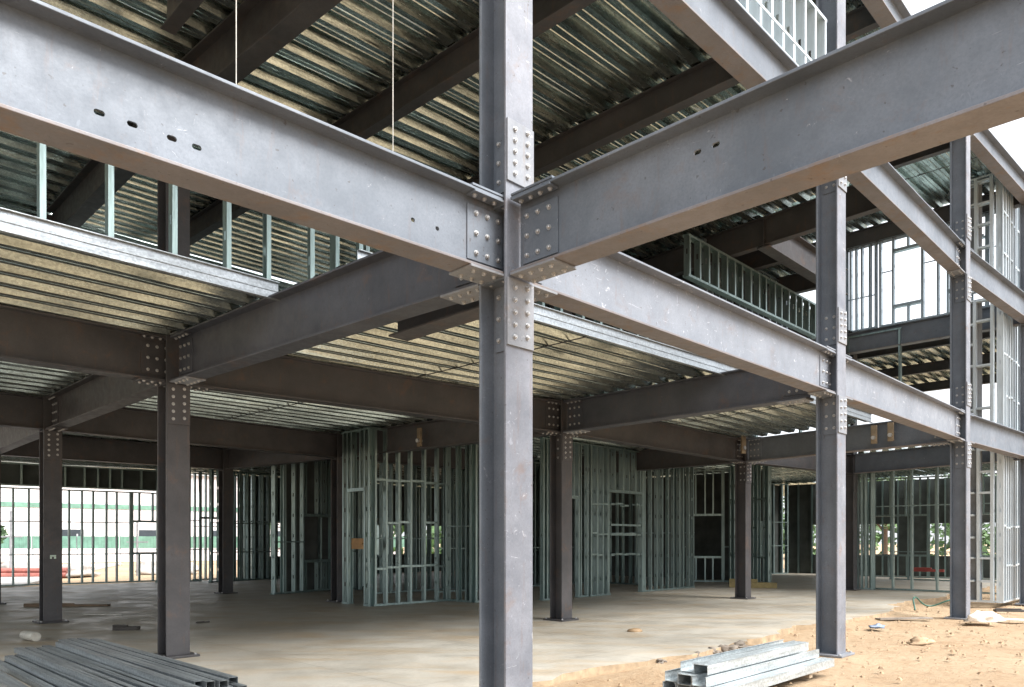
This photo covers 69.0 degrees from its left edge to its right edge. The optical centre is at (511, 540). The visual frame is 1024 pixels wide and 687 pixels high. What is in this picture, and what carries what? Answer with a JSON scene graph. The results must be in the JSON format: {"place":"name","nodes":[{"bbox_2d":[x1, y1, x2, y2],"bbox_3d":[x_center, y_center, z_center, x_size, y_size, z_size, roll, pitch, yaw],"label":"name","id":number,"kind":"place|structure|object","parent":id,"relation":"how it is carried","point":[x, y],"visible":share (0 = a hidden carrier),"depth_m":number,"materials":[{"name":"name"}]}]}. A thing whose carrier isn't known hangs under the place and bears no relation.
{"place":"outdoors","nodes":[
{"label":"outdoors","id":0,"kind":"place"},
{"bbox_2d":[0,569,995,686],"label":"slab floor","id":1,"kind":"structure","parent":0,"point":[253,633],"depth_m":13.49,"materials":[{"name":"concrete"}]},
{"bbox_2d":[0,454,6,603],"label":"steel column","id":2,"kind":"structure","parent":1,"relation":"on","point":[0,533],"depth_m":18.19,"materials":[{"name":"metal"}]},
{"bbox_2d":[1,435,222,469],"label":"steel beam","id":3,"kind":"structure","parent":2,"relation":"attached to","point":[75,448],"depth_m":20.00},
{"bbox_2d":[32,214,68,623],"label":"steel column","id":4,"kind":"structure","parent":1,"relation":"on","point":[50,521],"depth_m":14.10,"materials":[{"name":"metal"}]},
{"bbox_2d":[0,392,42,430],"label":"steel beam","id":5,"kind":"structure","parent":4,"relation":"attached to","point":[19,411],"depth_m":13.84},
{"bbox_2d":[45,374,156,431],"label":"steel beam","id":6,"kind":"structure","parent":4,"relation":"attached to","point":[91,396],"depth_m":12.37,"materials":[{"name":"metal"}]},
{"bbox_2d":[1,487,155,585],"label":"stud wall","id":7,"kind":"structure","parent":1,"relation":"on","point":[131,553],"depth_m":27.28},
{"bbox_2d":[1,462,155,490],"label":"stud wall","id":8,"kind":"structure","parent":7,"relation":"on","point":[27,474],"depth_m":27.03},
{"bbox_2d":[151,136,199,658],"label":"steel column","id":9,"kind":"structure","parent":1,"relation":"on","point":[173,520],"depth_m":9.93,"materials":[{"name":"metal"}]},
{"bbox_2d":[0,304,165,386],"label":"steel beam","id":10,"kind":"structure","parent":9,"relation":"attached to","point":[39,339],"depth_m":9.18,"materials":[{"name":"metal"}]},
{"bbox_2d":[0,361,90,396],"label":"metal deck","id":11,"kind":"structure","parent":10,"relation":"on","point":[21,379],"depth_m":12.51,"materials":[{"name":"metal"}]},
{"bbox_2d":[0,207,279,334],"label":"metal deck","id":12,"kind":"structure","parent":10,"relation":"on","point":[53,267],"depth_m":7.86,"materials":[{"name":"metal"}]},
{"bbox_2d":[37,142,270,279],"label":"stud wall","id":13,"kind":"structure","parent":12,"relation":"on","point":[109,204],"depth_m":7.54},
{"bbox_2d":[46,121,136,227],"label":"steel beam","id":14,"kind":"structure","parent":9,"relation":"attached to","point":[79,201],"depth_m":12.64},
{"bbox_2d":[0,110,103,214],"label":"metal deck","id":15,"kind":"structure","parent":14,"relation":"on","point":[18,171],"depth_m":12.53,"materials":[{"name":"metal"}]},
{"bbox_2d":[51,145,602,322],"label":"metal deck","id":16,"kind":"structure","parent":14,"relation":"on","point":[135,205],"depth_m":15.19,"materials":[{"name":"metal"}]},
{"bbox_2d":[190,199,249,245],"bbox_3d":[-4.798,-5.995,13.134,5.144,0.390,0.170,0,0,43],"label":"joist","id":17,"kind":"object","parent":16,"relation":"attached to","point":[206,221],"visible":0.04,"depth_m":13.89,"materials":[{"name":"metal"}]},
{"bbox_2d":[155,468,279,582],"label":"stud wall","id":18,"kind":"structure","parent":1,"relation":"on","point":[200,517],"depth_m":28.78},
{"bbox_2d":[214,448,237,593],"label":"steel column","id":19,"kind":"structure","parent":1,"relation":"on","point":[225,531],"depth_m":21.92,"materials":[{"name":"metal"}]},
{"bbox_2d":[192,472,279,579],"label":"stud wall","id":20,"kind":"structure","parent":1,"relation":"on","point":[205,526],"depth_m":29.51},
{"bbox_2d":[208,469,278,582],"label":"stud wall","id":21,"kind":"structure","parent":1,"relation":"on","point":[254,551],"depth_m":29.12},
{"bbox_2d":[270,460,378,594],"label":"stud wall","id":22,"kind":"structure","parent":1,"relation":"on","point":[303,514],"depth_m":22.43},
{"bbox_2d":[283,460,366,591],"bbox_3d":[-5.870,-0.565,23.733,0.177,4.230,3.110,0,0,44],"label":"stud wall framing","id":23,"kind":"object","parent":1,"relation":"on","point":[316,537],"depth_m":23.36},
{"bbox_2d":[326,434,345,602],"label":"steel column","id":24,"kind":"structure","parent":1,"relation":"on","point":[336,530],"depth_m":18.93,"materials":[{"name":"metal"}]},
{"bbox_2d":[62,407,336,458],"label":"steel beam","id":25,"kind":"structure","parent":24,"relation":"attached to","point":[131,423],"depth_m":16.72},
{"bbox_2d":[126,390,437,433],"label":"metal deck","id":26,"kind":"structure","parent":25,"relation":"on","point":[272,412],"depth_m":15.88,"materials":[{"name":"metal"}]},
{"bbox_2d":[225,448,330,469],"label":"steel beam","id":27,"kind":"structure","parent":24,"relation":"attached to","point":[240,459],"depth_m":20.95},
{"bbox_2d":[349,447,535,475],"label":"steel beam","id":28,"kind":"structure","parent":24,"relation":"attached to","point":[416,458],"depth_m":21.03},
{"bbox_2d":[242,475,454,578],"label":"sheathed wall","id":29,"kind":"structure","parent":1,"relation":"on","point":[418,530],"depth_m":35.16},
{"bbox_2d":[349,460,362,589],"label":"stud wall","id":30,"kind":"structure","parent":1,"relation":"on","point":[357,533],"depth_m":23.67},
{"bbox_2d":[342,427,373,606],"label":"stud wall","id":31,"kind":"structure","parent":1,"relation":"on","point":[349,439],"depth_m":18.17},
{"bbox_2d":[372,427,447,605],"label":"stud wall","id":32,"kind":"structure","parent":1,"relation":"on","point":[397,522],"depth_m":18.34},
{"bbox_2d":[377,463,454,593],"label":"stud wall","id":33,"kind":"structure","parent":1,"relation":"on","point":[429,538],"depth_m":22.60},
{"bbox_2d":[445,445,473,602],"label":"stud wall","id":34,"kind":"structure","parent":1,"relation":"on","point":[468,524],"depth_m":18.96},
{"bbox_2d":[472,444,478,602],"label":"stud wall","id":35,"kind":"structure","parent":1,"relation":"on","point":[475,517],"depth_m":18.68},
{"bbox_2d":[439,462,585,592],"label":"stud wall","id":36,"kind":"structure","parent":1,"relation":"on","point":[534,534],"depth_m":25.23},
{"bbox_2d":[543,305,578,621],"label":"steel column","id":37,"kind":"structure","parent":1,"relation":"on","point":[561,453],"depth_m":14.58,"materials":[{"name":"metal"}]},
{"bbox_2d":[190,356,560,435],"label":"steel beam","id":38,"kind":"structure","parent":37,"relation":"attached to","point":[289,378],"depth_m":11.77,"materials":[{"name":"metal"}]},
{"bbox_2d":[279,249,724,399],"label":"metal deck","id":39,"kind":"structure","parent":38,"relation":"on","point":[575,356],"depth_m":11.05,"materials":[{"name":"metal"}]},
{"bbox_2d":[340,419,549,457],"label":"steel beam","id":40,"kind":"structure","parent":37,"relation":"attached to","point":[438,433],"depth_m":16.92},
{"bbox_2d":[573,421,744,463],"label":"steel beam","id":41,"kind":"structure","parent":37,"relation":"attached to","point":[663,436],"depth_m":17.51,"materials":[{"name":"metal"}]},
{"bbox_2d":[590,364,872,437],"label":"metal deck","id":42,"kind":"structure","parent":41,"relation":"on","point":[762,421],"depth_m":16.82,"materials":[{"name":"metal"}]},
{"bbox_2d":[563,369,813,434],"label":"steel beam","id":43,"kind":"structure","parent":37,"relation":"attached to","point":[733,390],"depth_m":12.61,"materials":[{"name":"metal"}]},
{"bbox_2d":[539,437,588,600],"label":"stud wall","id":44,"kind":"structure","parent":1,"relation":"on","point":[545,504],"depth_m":20.30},
{"bbox_2d":[588,444,644,596],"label":"stud wall","id":45,"kind":"structure","parent":1,"relation":"on","point":[604,461],"depth_m":21.27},
{"bbox_2d":[582,467,694,586],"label":"stud wall","id":46,"kind":"structure","parent":1,"relation":"on","point":[630,542],"depth_m":26.24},
{"bbox_2d":[645,467,694,591],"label":"stud wall","id":47,"kind":"structure","parent":1,"relation":"on","point":[680,529],"depth_m":23.59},
{"bbox_2d":[612,470,764,581],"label":"wall","id":48,"kind":"structure","parent":1,"relation":"on","point":[707,536],"depth_m":30.16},
{"bbox_2d":[676,469,728,581],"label":"stud wall","id":49,"kind":"structure","parent":1,"relation":"on","point":[723,546],"depth_m":28.14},
{"bbox_2d":[730,440,755,598],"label":"steel column","id":50,"kind":"structure","parent":1,"relation":"on","point":[743,476],"depth_m":19.98,"materials":[{"name":"metal"}]},
{"bbox_2d":[582,449,734,475],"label":"steel beam","id":51,"kind":"structure","parent":50,"relation":"attached to","point":[650,459],"depth_m":21.73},
{"bbox_2d":[728,464,770,583],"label":"stud wall","id":52,"kind":"structure","parent":1,"relation":"on","point":[756,524],"depth_m":25.75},
{"bbox_2d":[753,483,788,573],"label":"stud wall","id":53,"kind":"structure","parent":1,"relation":"on","point":[781,522],"depth_m":35.00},
{"bbox_2d":[846,354,860,590],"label":"steel column","id":54,"kind":"structure","parent":1,"relation":"on","point":[851,526],"depth_m":23.47,"materials":[{"name":"metal"}]},
{"bbox_2d":[857,472,875,589],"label":"stud wall","id":55,"kind":"structure","parent":1,"relation":"on","point":[860,542],"depth_m":23.69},
{"bbox_2d":[789,476,996,577],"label":"sheathed wall","id":56,"kind":"structure","parent":1,"relation":"on","point":[802,515],"depth_m":32.99,"materials":[{"name":"metal"}]},
{"bbox_2d":[860,473,996,579],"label":"stud wall","id":57,"kind":"structure","parent":1,"relation":"on","point":[927,515],"depth_m":31.28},
{"bbox_2d":[652,464,934,481],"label":"metal deck","id":58,"kind":"structure","parent":57,"relation":"on","point":[788,474],"depth_m":29.98,"materials":[{"name":"metal"}]},
{"bbox_2d":[868,467,996,593],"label":"stud wall","id":59,"kind":"structure","parent":1,"relation":"on","point":[911,505],"depth_m":23.09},
{"bbox_2d":[889,468,996,582],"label":"stud wall","id":60,"kind":"structure","parent":1,"relation":"on","point":[908,510],"depth_m":29.48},
{"bbox_2d":[858,445,996,474],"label":"metal deck","id":61,"kind":"structure","parent":60,"relation":"on","point":[984,466],"depth_m":27.53,"materials":[{"name":"metal"}]},
{"bbox_2d":[997,308,1018,429],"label":"stud wall","id":62,"kind":"structure","parent":61,"relation":"on","point":[1007,373],"depth_m":18.84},
{"bbox_2d":[970,447,995,602],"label":"stud wall","id":63,"kind":"structure","parent":1,"relation":"on","point":[976,557],"depth_m":18.84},
{"bbox_2d":[996,453,1018,602],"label":"stud wall","id":64,"kind":"structure","parent":1,"relation":"on","point":[1007,583],"depth_m":18.90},
{"bbox_2d":[22,544,1023,686],"bbox_3d":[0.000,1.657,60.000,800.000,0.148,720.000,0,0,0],"label":"ground","id":65,"kind":"structure","parent":0,"point":[904,663],"depth_m":11.10,"materials":[{"name":"sand"}]},
{"bbox_2d":[1,474,394,563],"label":"site building","id":66,"kind":"structure","parent":65,"relation":"on","point":[20,511],"depth_m":56.86,"materials":[{"name":"white paint"}]},
{"bbox_2d":[1,534,403,565],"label":"site fence","id":67,"kind":"object","parent":65,"relation":"on","point":[21,542],"visible":0.22,"depth_m":49.13,"materials":[{"name":"green paint"}]},
{"bbox_2d":[479,0,533,686],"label":"steel column","id":68,"kind":"structure","parent":65,"relation":"on","point":[506,307],"depth_m":6.03,"materials":[{"name":"metal"}]},
{"bbox_2d":[0,0,503,287],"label":"steel beam","id":69,"kind":"structure","parent":68,"relation":"attached to","point":[64,75],"depth_m":4.46,"materials":[{"name":"metal"}]},
{"bbox_2d":[180,0,341,83],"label":"steel beam","id":70,"kind":"structure","parent":68,"relation":"attached to","point":[267,30],"depth_m":8.63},
{"bbox_2d":[40,0,243,59],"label":"metal deck","id":71,"kind":"structure","parent":70,"relation":"on","point":[141,21],"depth_m":8.90,"materials":[{"name":"metal"}]},
{"bbox_2d":[170,228,478,385],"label":"steel beam","id":72,"kind":"structure","parent":68,"relation":"attached to","point":[380,288],"depth_m":7.74,"materials":[{"name":"metal"}]},
{"bbox_2d":[533,252,835,398],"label":"steel beam","id":73,"kind":"structure","parent":68,"relation":"attached to","point":[621,290],"depth_m":7.97,"materials":[{"name":"metal"}]},
{"bbox_2d":[389,300,537,340],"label":"stub beam","id":74,"kind":"structure","parent":73,"relation":"attached to","point":[431,322],"depth_m":7.30,"materials":[{"name":"metal"}]},
{"bbox_2d":[510,0,1023,282],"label":"steel beam","id":75,"kind":"structure","parent":68,"relation":"attached to","point":[943,72],"depth_m":4.36,"materials":[{"name":"metal"}]},
{"bbox_2d":[370,478,995,555],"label":"wood","id":76,"kind":"object","parent":65,"relation":"on","point":[986,535],"visible":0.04,"depth_m":68.44,"materials":[{"name":"green plant"}]},
{"bbox_2d":[801,673,812,677],"bbox_3d":[3.327,1.615,9.219,0.750,0.070,0.090,0,0,44],"label":"wooden bearer","id":77,"kind":"object","parent":65,"relation":"on","point":[809,675],"visible":0.24,"depth_m":8.96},
{"bbox_2d":[677,681,692,686],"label":"loose stud","id":78,"kind":"object","parent":77,"relation":"on","point":[686,684],"visible":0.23,"depth_m":7.72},
{"bbox_2d":[678,671,706,684],"bbox_3d":[2.728,1.421,8.621,0.160,0.103,2.750,0,0,44],"label":"loose stud","id":79,"kind":"object","parent":78,"relation":"on","point":[684,677],"visible":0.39,"depth_m":7.72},
{"bbox_2d":[694,641,808,675],"bbox_3d":[2.784,1.315,8.482,0.160,0.103,2.450,0,0,45],"label":"loose stud","id":80,"kind":"object","parent":79,"relation":"on","point":[719,665],"visible":1,"depth_m":8.24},
{"bbox_2d":[816,0,854,657],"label":"steel column","id":81,"kind":"structure","parent":65,"relation":"on","point":[831,411],"depth_m":10.78,"materials":[{"name":"metal"}]},
{"bbox_2d":[649,0,798,89],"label":"steel beam","id":82,"kind":"structure","parent":81,"relation":"attached to","point":[736,41],"depth_m":8.69,"materials":[{"name":"metal"}]},
{"bbox_2d":[331,0,596,138],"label":"joist","id":83,"kind":"object","parent":82,"relation":"attached to","point":[449,67],"visible":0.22,"depth_m":9.66,"materials":[{"name":"metal"}]},
{"bbox_2d":[237,0,849,259],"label":"metal deck","id":84,"kind":"structure","parent":82,"relation":"on","point":[341,59],"depth_m":9.92,"materials":[{"name":"metal"}]},
{"bbox_2d":[639,185,879,276],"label":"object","id":85,"kind":"structure","parent":84,"relation":"hanging from","point":[791,222],"depth_m":14.27,"materials":[{"name":"metal"}]},
{"bbox_2d":[757,215,847,294],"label":"steel beam","id":86,"kind":"structure","parent":85,"relation":"attached to","point":[797,255],"depth_m":15.23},
{"bbox_2d":[464,57,738,184],"bbox_3d":[1.061,-5.995,11.112,5.469,0.390,0.170,0,0,44],"label":"joist","id":87,"kind":"object","parent":82,"relation":"attached to","point":[703,80],"visible":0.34,"depth_m":10.46,"materials":[{"name":"metal"}]},
{"bbox_2d":[737,0,826,65],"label":"stud wall","id":88,"kind":"structure","parent":82,"relation":"on","point":[805,21],"depth_m":9.81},
{"bbox_2d":[861,0,910,28],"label":"steel beam","id":89,"kind":"structure","parent":81,"relation":"attached to","point":[884,13],"depth_m":12.46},
{"bbox_2d":[846,355,965,442],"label":"steel beam","id":90,"kind":"structure","parent":81,"relation":"attached to","point":[874,392],"depth_m":12.87,"materials":[{"name":"metal"}]},
{"bbox_2d":[847,162,965,277],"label":"steel beam","id":91,"kind":"structure","parent":81,"relation":"attached to","point":[890,193],"depth_m":13.33,"materials":[{"name":"metal"}]},
{"bbox_2d":[943,135,971,619],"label":"steel column","id":92,"kind":"structure","parent":65,"relation":"on","point":[960,383],"depth_m":15.72,"materials":[{"name":"metal"}]},
{"bbox_2d":[746,421,949,463],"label":"steel beam","id":93,"kind":"structure","parent":92,"relation":"attached to","point":[788,446],"depth_m":17.66,"materials":[{"name":"metal"}]},
{"bbox_2d":[970,248,1023,323],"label":"steel beam","id":94,"kind":"structure","parent":92,"relation":"attached to","point":[995,287],"depth_m":17.37,"materials":[{"name":"metal"}]},
{"bbox_2d":[970,129,1023,204],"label":"steel beam","id":95,"kind":"structure","parent":92,"relation":"attached to","point":[990,152],"depth_m":17.51,"materials":[{"name":"metal"}]},
{"bbox_2d":[760,150,995,242],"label":"metal deck","id":96,"kind":"structure","parent":95,"relation":"on","point":[928,180],"depth_m":19.24,"materials":[{"name":"metal"}]},
{"bbox_2d":[970,413,1023,459],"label":"steel beam","id":97,"kind":"structure","parent":92,"relation":"attached to","point":[990,436],"depth_m":17.34,"materials":[{"name":"metal"}]},
{"bbox_2d":[970,298,994,421],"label":"stud wall","id":98,"kind":"structure","parent":97,"relation":"on","point":[976,364],"depth_m":18.88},
{"bbox_2d":[1014,202,1023,604],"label":"steel column","id":99,"kind":"structure","parent":65,"relation":"on","point":[1021,412],"depth_m":19.29,"materials":[{"name":"metal"}]},
{"bbox_2d":[811,191,1018,251],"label":"steel beam","id":100,"kind":"structure","parent":99,"relation":"attached to","point":[876,233],"depth_m":21.64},
{"bbox_2d":[812,306,1018,354],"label":"steel beam","id":101,"kind":"structure","parent":99,"relation":"attached to","point":[926,330],"depth_m":21.19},
{"bbox_2d":[639,303,851,335],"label":"metal deck","id":102,"kind":"structure","parent":101,"relation":"on","point":[848,331],"depth_m":20.65,"materials":[{"name":"metal"}]},
{"bbox_2d":[846,241,877,332],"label":"stud wall","id":103,"kind":"structure","parent":102,"relation":"on","point":[849,282],"depth_m":22.09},
{"bbox_2d":[857,313,996,384],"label":"metal deck","id":104,"kind":"structure","parent":101,"relation":"on","point":[916,357],"depth_m":25.89,"materials":[{"name":"metal"}]},
{"bbox_2d":[996,178,1018,286],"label":"stud wall","id":105,"kind":"structure","parent":104,"relation":"on","point":[1007,240],"depth_m":18.81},
{"bbox_2d":[970,173,994,294],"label":"stud wall","id":106,"kind":"structure","parent":105,"relation":"attached to","point":[977,224],"depth_m":18.85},
{"bbox_2d":[879,209,995,326],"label":"stud wall","id":107,"kind":"structure","parent":101,"relation":"on","point":[921,301],"depth_m":21.06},
{"bbox_2d":[853,444,1018,473],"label":"steel beam","id":108,"kind":"structure","parent":99,"relation":"attached to","point":[911,458],"depth_m":21.95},
{"bbox_2d":[192,0,1023,543],"label":"sky","id":109,"kind":"structure","parent":0,"point":[1010,134],"materials":[{"name":"white"}]},
{"bbox_3d":[4.492,-4.804,16.308,1.750,0.095,5.800,0,0,44],"label":"metal deck","id":110,"kind":"object","parent":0,"visible":0},
{"bbox_2d":[683,233,815,338],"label":"stud wall","id":111,"kind":"structure","parent":110,"relation":"on","point":[761,281],"depth_m":15.24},
{"bbox_3d":[-4.798,1.516,7.980,4.300,0.064,0.082,0,0,44],"label":"loose stud","id":112,"kind":"object","parent":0,"visible":0},
{"bbox_2d":[14,654,96,686],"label":"loose stud","id":113,"kind":"object","parent":112,"relation":"on","point":[72,679],"visible":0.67,"depth_m":8.01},
{"bbox_2d":[14,647,125,686],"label":"loose stud","id":114,"kind":"object","parent":113,"relation":"on","point":[83,675],"visible":1,"depth_m":7.96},
{"bbox_3d":[-4.501,1.450,8.219,4.300,0.064,0.082,0,0,45],"label":"loose stud","id":115,"kind":"object","parent":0,"visible":0},
{"bbox_2d":[57,647,166,686],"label":"loose stud","id":116,"kind":"object","parent":115,"relation":"on","point":[105,664],"visible":0.08,"depth_m":8.25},
{"bbox_2d":[55,641,199,686],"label":"loose stud","id":117,"kind":"object","parent":116,"relation":"on","point":[156,677],"visible":1,"depth_m":7.70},
{"bbox_3d":[2.103,1.615,7.969,0.750,0.070,0.090,0,0,44],"label":"wooden bearer","id":118,"kind":"object","parent":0,"visible":0},
{"bbox_2d":[693,658,816,686],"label":"loose stud","id":119,"kind":"object","parent":118,"relation":"on","point":[756,674],"visible":0.13,"depth_m":8.26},
{"bbox_2d":[692,649,818,686],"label":"loose stud","id":120,"kind":"object","parent":119,"relation":"on","point":[702,680],"visible":0.87,"depth_m":8.15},
{"bbox_2d":[713,657,833,686],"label":"loose stud","id":121,"kind":"object","parent":118,"relation":"on","point":[776,676],"visible":1,"depth_m":8.40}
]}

